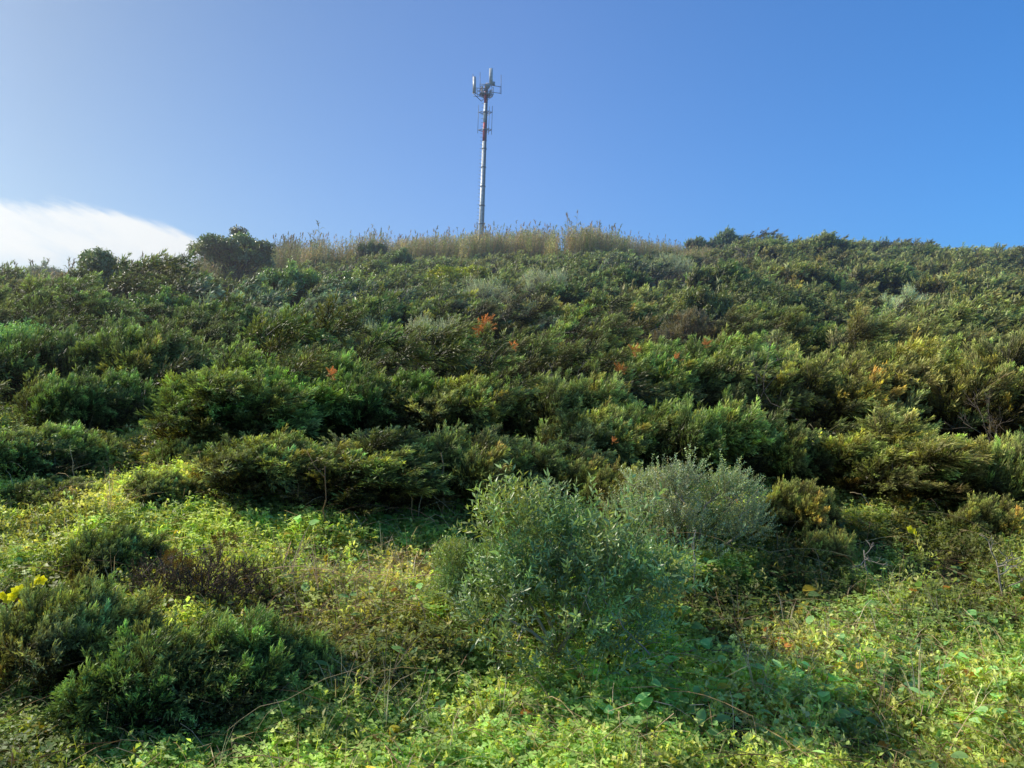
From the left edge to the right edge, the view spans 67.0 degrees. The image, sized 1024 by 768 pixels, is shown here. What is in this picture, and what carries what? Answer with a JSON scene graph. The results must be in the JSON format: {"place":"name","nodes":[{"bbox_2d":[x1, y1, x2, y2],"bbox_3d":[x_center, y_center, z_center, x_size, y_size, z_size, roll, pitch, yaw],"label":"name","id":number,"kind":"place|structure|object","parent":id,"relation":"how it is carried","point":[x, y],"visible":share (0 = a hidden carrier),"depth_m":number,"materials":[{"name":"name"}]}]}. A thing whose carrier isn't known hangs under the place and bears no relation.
{"place":"outdoors","nodes":[
{"label":"outdoors","id":0,"kind":"place"},
{"bbox_2d":[1,254,1022,767],"bbox_3d":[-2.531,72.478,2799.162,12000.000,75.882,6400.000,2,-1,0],"label":"ground","id":1,"kind":"structure","parent":0,"point":[873,546],"depth_m":5.46,"materials":[{"name":"soil"}]},
{"bbox_2d":[0,586,23,629],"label":"yellow flower","id":2,"kind":"object","parent":1,"relation":"on","point":[10,597],"visible":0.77,"depth_m":4.11,"materials":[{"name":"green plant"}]},
{"bbox_2d":[0,317,60,357],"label":"leafy shrub","id":3,"kind":"object","parent":1,"relation":"on","point":[29,330],"visible":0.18,"depth_m":10.41,"materials":[{"name":"green plant"}]},
{"bbox_2d":[25,257,65,277],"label":"leafy shrub","id":4,"kind":"object","parent":1,"relation":"on","point":[44,262],"visible":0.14,"depth_m":59.44,"materials":[{"name":"green plant"}]},
{"bbox_2d":[0,474,110,514],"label":"juniper shrub","id":5,"kind":"object","parent":1,"relation":"on","point":[24,490],"visible":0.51,"depth_m":5.92,"materials":[{"name":"green plant"}]},
{"bbox_2d":[0,416,116,483],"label":"juniper shrub","id":6,"kind":"object","parent":1,"relation":"on","point":[35,449],"visible":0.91,"depth_m":6.57,"materials":[{"name":"green plant"}]},
{"bbox_2d":[0,314,141,410],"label":"juniper shrub","id":7,"kind":"object","parent":1,"relation":"on","point":[45,348],"visible":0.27,"depth_m":9.71,"materials":[{"name":"green plant"}]},
{"bbox_2d":[0,560,171,712],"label":"juniper shrub","id":8,"kind":"object","parent":1,"relation":"on","point":[42,637],"visible":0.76,"depth_m":3.67,"materials":[{"name":"green plant"}]},
{"bbox_2d":[12,361,162,435],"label":"juniper shrub","id":9,"kind":"object","parent":1,"relation":"on","point":[106,399],"visible":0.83,"depth_m":8.01,"materials":[{"name":"green plant"}]},
{"bbox_2d":[68,245,140,312],"bbox_3d":[-11.461,-2.819,21.691,2.166,2.049,1.955,2,-1,20],"label":"tree","id":10,"kind":"object","parent":1,"relation":"on","point":[98,260],"visible":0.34,"depth_m":21.22,"materials":[{"name":"green plant"}]},
{"bbox_2d":[72,431,140,468],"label":"juniper shrub","id":11,"kind":"object","parent":1,"relation":"on","point":[123,447],"visible":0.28,"depth_m":6.93,"materials":[{"name":"green plant"}]},
{"bbox_2d":[57,517,175,583],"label":"juniper shrub","id":12,"kind":"object","parent":1,"relation":"on","point":[120,542],"visible":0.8,"depth_m":4.87,"materials":[{"name":"green plant"}]},
{"bbox_2d":[62,310,217,394],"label":"juniper shrub","id":13,"kind":"object","parent":1,"relation":"on","point":[144,351],"visible":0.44,"depth_m":9.40,"materials":[{"name":"green plant"}]},
{"bbox_2d":[0,232,308,316],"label":"reeds","id":14,"kind":"object","parent":1,"relation":"on","point":[283,254],"visible":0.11,"depth_m":37.54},
{"bbox_2d":[117,466,206,515],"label":"juniper shrub","id":15,"kind":"object","parent":1,"relation":"on","point":[166,482],"visible":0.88,"depth_m":6.01,"materials":[{"name":"green plant"}]},
{"bbox_2d":[130,281,197,329],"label":"leafy shrub","id":16,"kind":"object","parent":1,"relation":"on","point":[178,301],"visible":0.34,"depth_m":16.24,"materials":[{"name":"green plant"}]},
{"bbox_2d":[139,435,227,469],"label":"juniper shrub","id":17,"kind":"object","parent":1,"relation":"on","point":[174,450],"visible":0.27,"depth_m":6.79,"materials":[{"name":"green plant"}]},
{"bbox_2d":[31,602,348,751],"bbox_3d":[-1.427,1.357,3.565,1.256,0.713,1.230,2,-1,0],"label":"juniper shrub","id":18,"kind":"object","parent":1,"relation":"on","point":[145,672],"visible":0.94,"depth_m":3.34,"materials":[{"name":"green plant"}]},
{"bbox_2d":[111,529,292,611],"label":"dried shrub","id":19,"kind":"object","parent":1,"relation":"on","point":[173,579],"visible":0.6,"depth_m":4.59,"materials":[{"name":"brown plant"}]},
{"bbox_2d":[180,285,270,348],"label":"juniper shrub","id":20,"kind":"object","parent":1,"relation":"on","point":[233,309],"visible":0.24,"depth_m":13.67,"materials":[{"name":"green plant"}]},
{"bbox_2d":[186,224,276,283],"bbox_3d":[-12.986,-6.051,36.432,3.890,3.078,4.410,1,-1,45],"label":"tree","id":21,"kind":"object","parent":1,"relation":"on","point":[245,251],"visible":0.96,"depth_m":35.41,"materials":[{"name":"green plant"}]},
{"bbox_2d":[133,334,362,454],"bbox_3d":[-2.525,0.172,7.594,2.124,1.394,2.003,2,-1,0],"label":"juniper shrub","id":22,"kind":"object","parent":1,"relation":"on","point":[232,396],"visible":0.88,"depth_m":7.14,"materials":[{"name":"green plant"}]},
{"bbox_2d":[178,423,356,510],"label":"juniper shrub","id":23,"kind":"object","parent":1,"relation":"on","point":[258,457],"visible":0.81,"depth_m":6.05,"materials":[{"name":"green plant"}]},
{"bbox_2d":[256,256,321,307],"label":"leafy shrub","id":24,"kind":"object","parent":1,"relation":"on","point":[291,274],"visible":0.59,"depth_m":23.26,"materials":[{"name":"green plant"}]},
{"bbox_2d":[236,304,356,363],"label":"juniper shrub","id":25,"kind":"object","parent":1,"relation":"on","point":[261,328],"visible":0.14,"depth_m":11.66,"materials":[{"name":"green plant"}]},
{"bbox_2d":[247,628,350,695],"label":"juniper shrub","id":26,"kind":"object","parent":1,"relation":"on","point":[312,644],"visible":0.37,"depth_m":3.62,"materials":[{"name":"green plant"}]},
{"bbox_2d":[273,220,328,264],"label":"reeds","id":27,"kind":"object","parent":1,"relation":"on","point":[305,244],"visible":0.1,"depth_m":51.18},
{"bbox_2d":[247,341,386,430],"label":"juniper shrub","id":28,"kind":"object","parent":1,"relation":"on","point":[329,370],"visible":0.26,"depth_m":8.37,"materials":[{"name":"green plant"}]},
{"bbox_2d":[313,267,376,312],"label":"leafy shrub","id":29,"kind":"object","parent":1,"relation":"on","point":[356,285],"visible":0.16,"depth_m":23.33,"materials":[{"name":"green plant"}]},
{"bbox_2d":[260,425,471,519],"bbox_3d":[-1.178,0.712,6.498,1.766,0.787,1.745,2,-1,23],"label":"juniper shrub","id":30,"kind":"object","parent":1,"relation":"on","point":[386,462],"visible":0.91,"depth_m":6.01,"materials":[{"name":"green plant"}]},
{"bbox_2d":[356,240,388,261],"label":"leafy shrub","id":31,"kind":"object","parent":1,"relation":"on","point":[370,248],"visible":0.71,"depth_m":45.04,"materials":[{"name":"green plant"}]},
{"bbox_2d":[350,309,396,361],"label":"silvery shrub","id":32,"kind":"object","parent":1,"relation":"on","point":[370,325],"visible":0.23,"depth_m":14.87,"materials":[{"name":"green plant"}]},
{"bbox_2d":[302,361,462,444],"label":"juniper shrub","id":33,"kind":"object","parent":1,"relation":"on","point":[378,405],"visible":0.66,"depth_m":7.97,"materials":[{"name":"green plant"}]},
{"bbox_2d":[351,259,419,288],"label":"leafy shrub","id":34,"kind":"object","parent":1,"relation":"on","point":[374,268],"visible":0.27,"depth_m":31.39,"materials":[{"name":"green plant"}]},
{"bbox_2d":[332,281,448,340],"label":"juniper shrub","id":35,"kind":"object","parent":1,"relation":"on","point":[382,303],"visible":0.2,"depth_m":15.42,"materials":[{"name":"green plant"}]},
{"bbox_2d":[384,246,412,265],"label":"leafy shrub","id":36,"kind":"object","parent":1,"relation":"on","point":[399,256],"visible":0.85,"depth_m":39.24,"materials":[{"name":"green plant"}]},
{"bbox_2d":[394,313,467,367],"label":"silvery shrub","id":37,"kind":"object","parent":1,"relation":"on","point":[423,323],"visible":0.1,"depth_m":13.74,"materials":[{"name":"green plant"}]},
{"bbox_2d":[406,331,511,389],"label":"juniper shrub","id":38,"kind":"object","parent":1,"relation":"on","point":[441,374],"visible":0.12,"depth_m":10.64,"materials":[{"name":"green plant"}]},
{"bbox_2d":[421,263,499,298],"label":"leafy shrub","id":39,"kind":"object","parent":1,"relation":"on","point":[483,273],"visible":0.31,"depth_m":30.66,"materials":[{"name":"green plant"}]},
{"bbox_2d":[419,527,505,622],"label":"wild olive bush","id":40,"kind":"object","parent":1,"relation":"on","point":[451,572],"visible":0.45,"depth_m":4.51,"materials":[{"name":"green plant"}]},
{"bbox_2d":[404,282,528,344],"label":"juniper shrub","id":41,"kind":"object","parent":1,"relation":"on","point":[434,301],"visible":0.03,"depth_m":17.12,"materials":[{"name":"green plant"}]},
{"bbox_2d":[392,366,548,446],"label":"juniper shrub","id":42,"kind":"object","parent":1,"relation":"on","point":[471,397],"visible":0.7,"depth_m":8.04,"materials":[{"name":"green plant"}]},
{"bbox_2d":[411,418,539,513],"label":"juniper shrub","id":43,"kind":"object","parent":1,"relation":"on","point":[475,460],"visible":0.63,"depth_m":6.29,"materials":[{"name":"green plant"}]},
{"bbox_2d":[445,273,524,308],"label":"silvery shrub","id":44,"kind":"object","parent":1,"relation":"on","point":[485,288],"visible":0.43,"depth_m":23.64,"materials":[{"name":"green plant"}]},
{"bbox_2d":[472,68,500,236],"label":"telecom mast","id":45,"kind":"object","parent":1,"relation":"on","point":[486,94],"visible":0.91,"depth_m":90.28,"materials":[{"name":"metal"}]},
{"bbox_2d":[297,210,717,264],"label":"reeds","id":46,"kind":"object","parent":1,"relation":"on","point":[529,242],"visible":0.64,"depth_m":51.36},
{"bbox_2d":[0,431,1017,767],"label":"feathery herbs","id":47,"kind":"object","parent":1,"relation":"on","point":[412,567],"visible":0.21,"depth_m":5.57,"materials":[{"name":"green plant"}]},
{"bbox_2d":[0,411,1019,767],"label":"grass","id":48,"kind":"structure","parent":1,"relation":"on","point":[702,649],"depth_m":4.60,"materials":[{"name":"green plant"}]},
{"bbox_2d":[0,392,1023,767],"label":"creeping herbs","id":49,"kind":"object","parent":1,"relation":"on","point":[184,616],"visible":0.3,"depth_m":4.21,"materials":[{"name":"green plant"}]},
{"bbox_2d":[0,397,1023,767],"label":"clover","id":50,"kind":"object","parent":1,"relation":"on","point":[270,737],"visible":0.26,"depth_m":3.86,"materials":[{"name":"green plant"}]},
{"bbox_2d":[0,270,1023,446],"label":"juniper thicket","id":51,"kind":"object","parent":1,"relation":"on","point":[34,300],"visible":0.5,"depth_m":10.94,"materials":[{"name":"green plant"}]},
{"bbox_2d":[0,227,1023,343],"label":"juniper thicket","id":52,"kind":"object","parent":1,"relation":"on","point":[205,287],"visible":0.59,"depth_m":25.32,"materials":[{"name":"green plant"}]},
{"bbox_2d":[0,391,1023,767],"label":"trailing stems","id":53,"kind":"object","parent":1,"relation":"on","point":[568,659],"visible":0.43,"depth_m":3.88,"materials":[{"name":"plant"}]},
{"bbox_2d":[0,389,1023,767],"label":"dry grass","id":54,"kind":"structure","parent":1,"relation":"on","point":[520,645],"depth_m":4.13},
{"bbox_2d":[0,406,1023,767],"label":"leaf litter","id":55,"kind":"object","parent":1,"relation":"on","point":[584,630],"visible":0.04,"depth_m":4.22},
{"bbox_2d":[1,426,1023,767],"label":"broad leaves","id":56,"kind":"object","parent":1,"relation":"on","point":[643,698],"visible":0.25,"depth_m":3.83,"materials":[{"name":"green plant"}]},
{"bbox_2d":[514,265,568,300],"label":"silvery shrub","id":57,"kind":"object","parent":1,"relation":"on","point":[529,288],"visible":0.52,"depth_m":25.81,"materials":[{"name":"green plant"}]},
{"bbox_2d":[516,294,581,338],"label":"juniper shrub","id":58,"kind":"object","parent":1,"relation":"on","point":[559,310],"visible":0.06,"depth_m":18.78,"materials":[{"name":"green plant"}]},
{"bbox_2d":[530,275,589,307],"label":"juniper shrub","id":59,"kind":"object","parent":1,"relation":"on","point":[571,293],"visible":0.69,"depth_m":24.83,"materials":[{"name":"green plant"}]},
{"bbox_2d":[503,438,618,499],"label":"juniper shrub","id":60,"kind":"object","parent":1,"relation":"on","point":[558,462],"visible":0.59,"depth_m":6.44,"materials":[{"name":"green plant"}]},
{"bbox_2d":[490,358,647,441],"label":"juniper shrub","id":61,"kind":"object","parent":1,"relation":"on","point":[590,393],"visible":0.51,"depth_m":7.97,"materials":[{"name":"green plant"}]},
{"bbox_2d":[437,459,716,681],"bbox_3d":[0.322,1.011,4.260,1.417,1.143,1.464,2,-1,0],"label":"wild olive bush","id":62,"kind":"object","parent":1,"relation":"on","point":[538,567],"visible":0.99,"depth_m":3.96,"materials":[{"name":"green plant"}]},
{"bbox_2d":[525,304,633,372],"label":"juniper shrub","id":63,"kind":"object","parent":1,"relation":"on","point":[567,322],"visible":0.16,"depth_m":12.73,"materials":[{"name":"green plant"}]},
{"bbox_2d":[564,256,598,285],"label":"leafy shrub","id":64,"kind":"object","parent":1,"relation":"on","point":[595,266],"visible":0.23,"depth_m":32.34,"materials":[{"name":"green plant"}]},
{"bbox_2d":[525,396,680,472],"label":"juniper shrub","id":65,"kind":"object","parent":1,"relation":"on","point":[624,436],"visible":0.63,"depth_m":7.12,"materials":[{"name":"green plant"}]},
{"bbox_2d":[573,456,658,520],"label":"juniper shrub","id":66,"kind":"object","parent":1,"relation":"on","point":[602,479],"visible":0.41,"depth_m":6.10,"materials":[{"name":"green plant"}]},
{"bbox_2d":[569,287,667,341],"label":"juniper shrub","id":67,"kind":"object","parent":1,"relation":"on","point":[641,309],"visible":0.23,"depth_m":18.45,"materials":[{"name":"green plant"}]},
{"bbox_2d":[595,263,654,293],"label":"juniper shrub","id":68,"kind":"object","parent":1,"relation":"on","point":[625,274],"visible":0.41,"depth_m":29.21,"materials":[{"name":"green plant"}]},
{"bbox_2d":[561,333,741,414],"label":"juniper shrub","id":69,"kind":"object","parent":1,"relation":"on","point":[670,368],"visible":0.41,"depth_m":9.62,"materials":[{"name":"green plant"}]},
{"bbox_2d":[639,251,696,287],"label":"silvery shrub","id":70,"kind":"object","parent":1,"relation":"on","point":[684,268],"visible":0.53,"depth_m":35.36,"materials":[{"name":"green plant"}]},
{"bbox_2d":[641,305,719,343],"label":"dried shrub","id":71,"kind":"object","parent":1,"relation":"on","point":[698,327],"visible":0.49,"depth_m":15.02,"materials":[{"name":"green plant"}]},
{"bbox_2d":[587,444,782,562],"bbox_3d":[1.303,0.938,5.743,1.236,0.978,1.359,3,-1,-27],"label":"grey shrub","id":72,"kind":"object","parent":1,"relation":"on","point":[669,480],"visible":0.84,"depth_m":5.54,"materials":[{"name":"green plant"}]},
{"bbox_2d":[683,236,708,251],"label":"juniper shrub","id":73,"kind":"object","parent":1,"relation":"on","point":[700,241],"visible":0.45,"depth_m":59.39,"materials":[{"name":"green plant"}]},
{"bbox_2d":[625,384,783,494],"bbox_3d":[1.760,0.569,7.579,1.781,1.171,1.716,2,-1,24],"label":"juniper shrub","id":74,"kind":"object","parent":1,"relation":"on","point":[730,430],"visible":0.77,"depth_m":7.03,"materials":[{"name":"green plant"}]},
{"bbox_2d":[675,283,735,327],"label":"leafy shrub","id":75,"kind":"object","parent":1,"relation":"on","point":[702,298],"visible":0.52,"depth_m":20.14,"materials":[{"name":"green plant"}]},
{"bbox_2d":[679,257,773,305],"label":"juniper shrub","id":76,"kind":"object","parent":1,"relation":"on","point":[726,271],"visible":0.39,"depth_m":27.53,"materials":[{"name":"green plant"}]},
{"bbox_2d":[706,225,746,249],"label":"juniper shrub","id":77,"kind":"object","parent":1,"relation":"on","point":[727,236],"visible":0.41,"depth_m":58.92,"materials":[{"name":"green plant"}]},
{"bbox_2d":[656,323,804,418],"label":"juniper shrub","id":78,"kind":"object","parent":1,"relation":"on","point":[737,348],"visible":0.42,"depth_m":10.00,"materials":[{"name":"green plant"}]},
{"bbox_2d":[747,235,792,259],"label":"juniper shrub","id":79,"kind":"object","parent":1,"relation":"on","point":[776,242],"visible":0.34,"depth_m":43.18,"materials":[{"name":"green plant"}]},
{"bbox_2d":[740,326,802,420],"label":"dead twig","id":80,"kind":"object","parent":1,"relation":"on","point":[765,378],"visible":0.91,"depth_m":9.34,"materials":[{"name":"brown plant"}]},
{"bbox_2d":[727,299,825,342],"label":"juniper shrub","id":81,"kind":"object","parent":1,"relation":"on","point":[773,311],"visible":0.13,"depth_m":18.61,"materials":[{"name":"green plant"}]},
{"bbox_2d":[737,415,842,487],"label":"juniper shrub","id":82,"kind":"object","parent":1,"relation":"on","point":[795,456],"visible":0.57,"depth_m":7.06,"materials":[{"name":"green plant"}]},
{"bbox_2d":[751,474,843,540],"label":"juniper shrub","id":83,"kind":"object","parent":1,"relation":"on","point":[791,500],"visible":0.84,"depth_m":5.82,"materials":[{"name":"green plant"}]},
{"bbox_2d":[759,254,850,293],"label":"juniper shrub","id":84,"kind":"object","parent":1,"relation":"on","point":[806,271],"visible":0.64,"depth_m":31.17,"materials":[{"name":"green plant"}]},
{"bbox_2d":[784,274,848,320],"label":"juniper shrub","id":85,"kind":"object","parent":1,"relation":"on","point":[798,286],"visible":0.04,"depth_m":27.62,"materials":[{"name":"green plant"}]},
{"bbox_2d":[740,342,906,434],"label":"juniper shrub","id":86,"kind":"object","parent":1,"relation":"on","point":[819,390],"visible":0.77,"depth_m":9.40,"materials":[{"name":"green plant"}]},
{"bbox_2d":[793,521,856,571],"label":"juniper shrub","id":87,"kind":"object","parent":1,"relation":"on","point":[835,539],"visible":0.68,"depth_m":5.46,"materials":[{"name":"green plant"}]},
{"bbox_2d":[793,230,861,262],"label":"juniper shrub","id":88,"kind":"object","parent":1,"relation":"on","point":[824,242],"visible":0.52,"depth_m":43.82,"materials":[{"name":"green plant"}]},
{"bbox_2d":[790,320,913,362],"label":"juniper shrub","id":89,"kind":"object","parent":1,"relation":"on","point":[815,340],"visible":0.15,"depth_m":13.68,"materials":[{"name":"green plant"}]},
{"bbox_2d":[857,236,889,255],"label":"juniper shrub","id":90,"kind":"object","parent":1,"relation":"on","point":[863,244],"visible":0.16,"depth_m":53.13,"materials":[{"name":"green plant"}]},
{"bbox_2d":[842,259,930,296],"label":"juniper shrub","id":91,"kind":"object","parent":1,"relation":"on","point":[892,278],"visible":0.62,"depth_m":33.50,"materials":[{"name":"green plant"}]},
{"bbox_2d":[879,284,929,315],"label":"silvery shrub","id":92,"kind":"object","parent":1,"relation":"on","point":[906,295],"visible":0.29,"depth_m":22.48,"materials":[{"name":"green plant"}]},
{"bbox_2d":[883,242,928,261],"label":"juniper shrub","id":93,"kind":"object","parent":1,"relation":"on","point":[901,249],"visible":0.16,"depth_m":46.59,"materials":[{"name":"green plant"}]},
{"bbox_2d":[807,399,1020,513],"bbox_3d":[3.773,0.702,7.048,2.125,1.129,2.004,2,-1,0],"label":"juniper shrub","id":94,"kind":"object","parent":1,"relation":"on","point":[917,460],"visible":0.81,"depth_m":6.64,"materials":[{"name":"green plant"}]},
{"bbox_2d":[833,326,1012,436],"bbox_3d":[5.398,0.063,10.310,2.593,1.747,2.537,2,-1,0],"label":"juniper shrub","id":95,"kind":"object","parent":1,"relation":"on","point":[918,359],"visible":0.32,"depth_m":9.73,"materials":[{"name":"green plant"}]},
{"bbox_2d":[902,266,1001,302],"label":"juniper shrub","id":96,"kind":"object","parent":1,"relation":"on","point":[924,284],"visible":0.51,"depth_m":31.73,"materials":[{"name":"green plant"}]},
{"bbox_2d":[912,326,1023,444],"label":"juniper shrub","id":97,"kind":"object","parent":1,"relation":"on","point":[1004,382],"visible":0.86,"depth_m":9.12,"materials":[{"name":"green plant"}]},
{"bbox_2d":[940,388,1010,445],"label":"dead twig","id":98,"kind":"object","parent":1,"relation":"on","point":[982,418],"visible":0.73,"depth_m":8.21,"materials":[{"name":"wood"}]},
{"bbox_2d":[928,284,1023,341],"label":"juniper shrub","id":99,"kind":"object","parent":1,"relation":"on","point":[951,300],"visible":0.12,"depth_m":18.01,"materials":[{"name":"green plant"}]},
{"bbox_2d":[944,491,1023,541],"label":"juniper shrub","id":100,"kind":"object","parent":1,"relation":"on","point":[985,511],"visible":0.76,"depth_m":5.93,"materials":[{"name":"green plant"}]},
{"bbox_2d":[949,426,1023,507],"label":"juniper shrub","id":101,"kind":"object","parent":1,"relation":"on","point":[1002,480],"visible":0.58,"depth_m":6.42,"materials":[{"name":"green plant"}]},
{"bbox_2d":[979,533,1023,596],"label":"dead twig","id":102,"kind":"object","parent":1,"relation":"on","point":[1005,565],"visible":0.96,"depth_m":5.02,"materials":[{"name":"wood"}]},
{"bbox_2d":[980,269,1023,304],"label":"juniper shrub","id":103,"kind":"object","parent":1,"relation":"on","point":[1015,293],"visible":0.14,"depth_m":33.22,"materials":[{"name":"green plant"}]},
{"bbox_2d":[0,0,1023,272],"label":"sky","id":104,"kind":"structure","parent":0,"point":[134,126],"materials":[{"name":"blue"}]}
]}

